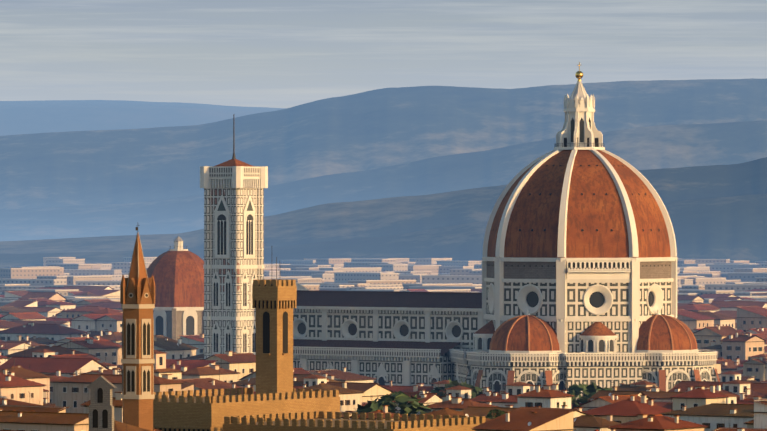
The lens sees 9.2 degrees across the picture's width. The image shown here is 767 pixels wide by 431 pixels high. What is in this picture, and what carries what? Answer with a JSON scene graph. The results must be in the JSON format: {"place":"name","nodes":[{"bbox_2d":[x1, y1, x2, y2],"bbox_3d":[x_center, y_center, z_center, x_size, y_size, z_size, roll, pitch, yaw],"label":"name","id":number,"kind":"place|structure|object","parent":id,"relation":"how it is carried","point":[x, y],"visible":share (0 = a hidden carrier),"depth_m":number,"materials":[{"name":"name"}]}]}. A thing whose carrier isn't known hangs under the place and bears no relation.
{"place":"outdoors","nodes":[
{"label":"outdoors","id":0,"kind":"place"},
{"bbox_2d":[120,225,155,430],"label":"church spire tower","id":1,"kind":"structure","parent":0,"point":[137,294],"depth_m":985.28,"materials":[{"name":"brick"}]},
{"bbox_2d":[0,100,286,135],"bbox_3d":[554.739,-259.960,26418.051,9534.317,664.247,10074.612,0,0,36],"label":"hill ridge","id":2,"kind":"structure","parent":0,"point":[29,117],"depth_m":23648.61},
{"bbox_2d":[146,236,203,340],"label":"domed chapel","id":3,"kind":"structure","parent":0,"point":[177,272],"depth_m":1636.90,"materials":[{"name":"tile"}]},
{"bbox_2d":[153,257,484,430],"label":"crenellated palace","id":4,"kind":"structure","parent":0,"point":[275,402],"depth_m":1030.53,"materials":[{"name":"stone"}]},
{"bbox_2d":[0,78,766,209],"bbox_3d":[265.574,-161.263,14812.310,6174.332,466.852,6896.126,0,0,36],"label":"hill ridge","id":5,"kind":"structure","parent":0,"point":[375,129],"depth_m":12547.16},
{"bbox_2d":[0,333,766,430],"bbox_3d":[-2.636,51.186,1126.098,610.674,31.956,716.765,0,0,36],"label":"city roofs","id":6,"kind":"structure","parent":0,"point":[43,388],"depth_m":1149.52,"materials":[{"name":"tile"}]},
{"bbox_2d":[0,120,766,240],"bbox_3d":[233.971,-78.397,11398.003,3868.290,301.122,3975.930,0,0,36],"label":"hill ridge","id":7,"kind":"structure","parent":0,"point":[667,146],"depth_m":10289.59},
{"bbox_2d":[0,157,766,253],"bbox_3d":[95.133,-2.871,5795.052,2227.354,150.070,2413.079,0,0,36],"label":"hill ridge","id":8,"kind":"structure","parent":0,"point":[360,219],"depth_m":5076.05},
{"bbox_2d":[0,194,766,267],"bbox_3d":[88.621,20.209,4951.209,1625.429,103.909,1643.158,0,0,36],"label":"hill ridge","id":9,"kind":"structure","parent":0,"point":[733,228],"depth_m":4499.52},
{"bbox_2d":[0,0,766,107],"label":"sky","id":10,"kind":"structure","parent":0,"point":[243,53],"materials":[{"name":"grey"}]},
{"label":"ground","id":11,"kind":"structure","parent":0,"visible":0},
{"bbox_2d":[87,366,116,430],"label":"bell gable","id":12,"kind":"structure","parent":11,"relation":"on","point":[101,410],"depth_m":917.41,"materials":[{"name":"grey stone"}]},
{"bbox_2d":[200,115,267,358],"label":"bell tower","id":13,"kind":"structure","parent":11,"relation":"on","point":[233,265],"depth_m":1355.86,"materials":[{"name":"stone"}]},
{"bbox_2d":[0,257,766,306],"bbox_3d":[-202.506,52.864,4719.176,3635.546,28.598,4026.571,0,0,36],"label":"city","id":14,"kind":"object","parent":11,"relation":"on","point":[699,277],"visible":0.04,"depth_m":3394.55},
{"bbox_2d":[0,286,766,364],"bbox_3d":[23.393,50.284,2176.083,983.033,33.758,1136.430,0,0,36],"label":"city roofs","id":15,"kind":"structure","parent":11,"relation":"on","point":[734,329],"depth_m":1753.66,"materials":[{"name":"tile"}]},
{"bbox_2d":[356,379,611,418],"bbox_3d":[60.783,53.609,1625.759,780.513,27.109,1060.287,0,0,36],"label":"city trees","id":16,"kind":"object","parent":11,"relation":"on","point":[402,399],"depth_m":1108.09,"materials":[{"name":"green plant"}]},
{"bbox_2d":[293,62,719,399],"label":"cathedral","id":17,"kind":"structure","parent":11,"relation":"on","point":[579,271],"depth_m":1317.14,"materials":[{"name":"stone"}]}
]}

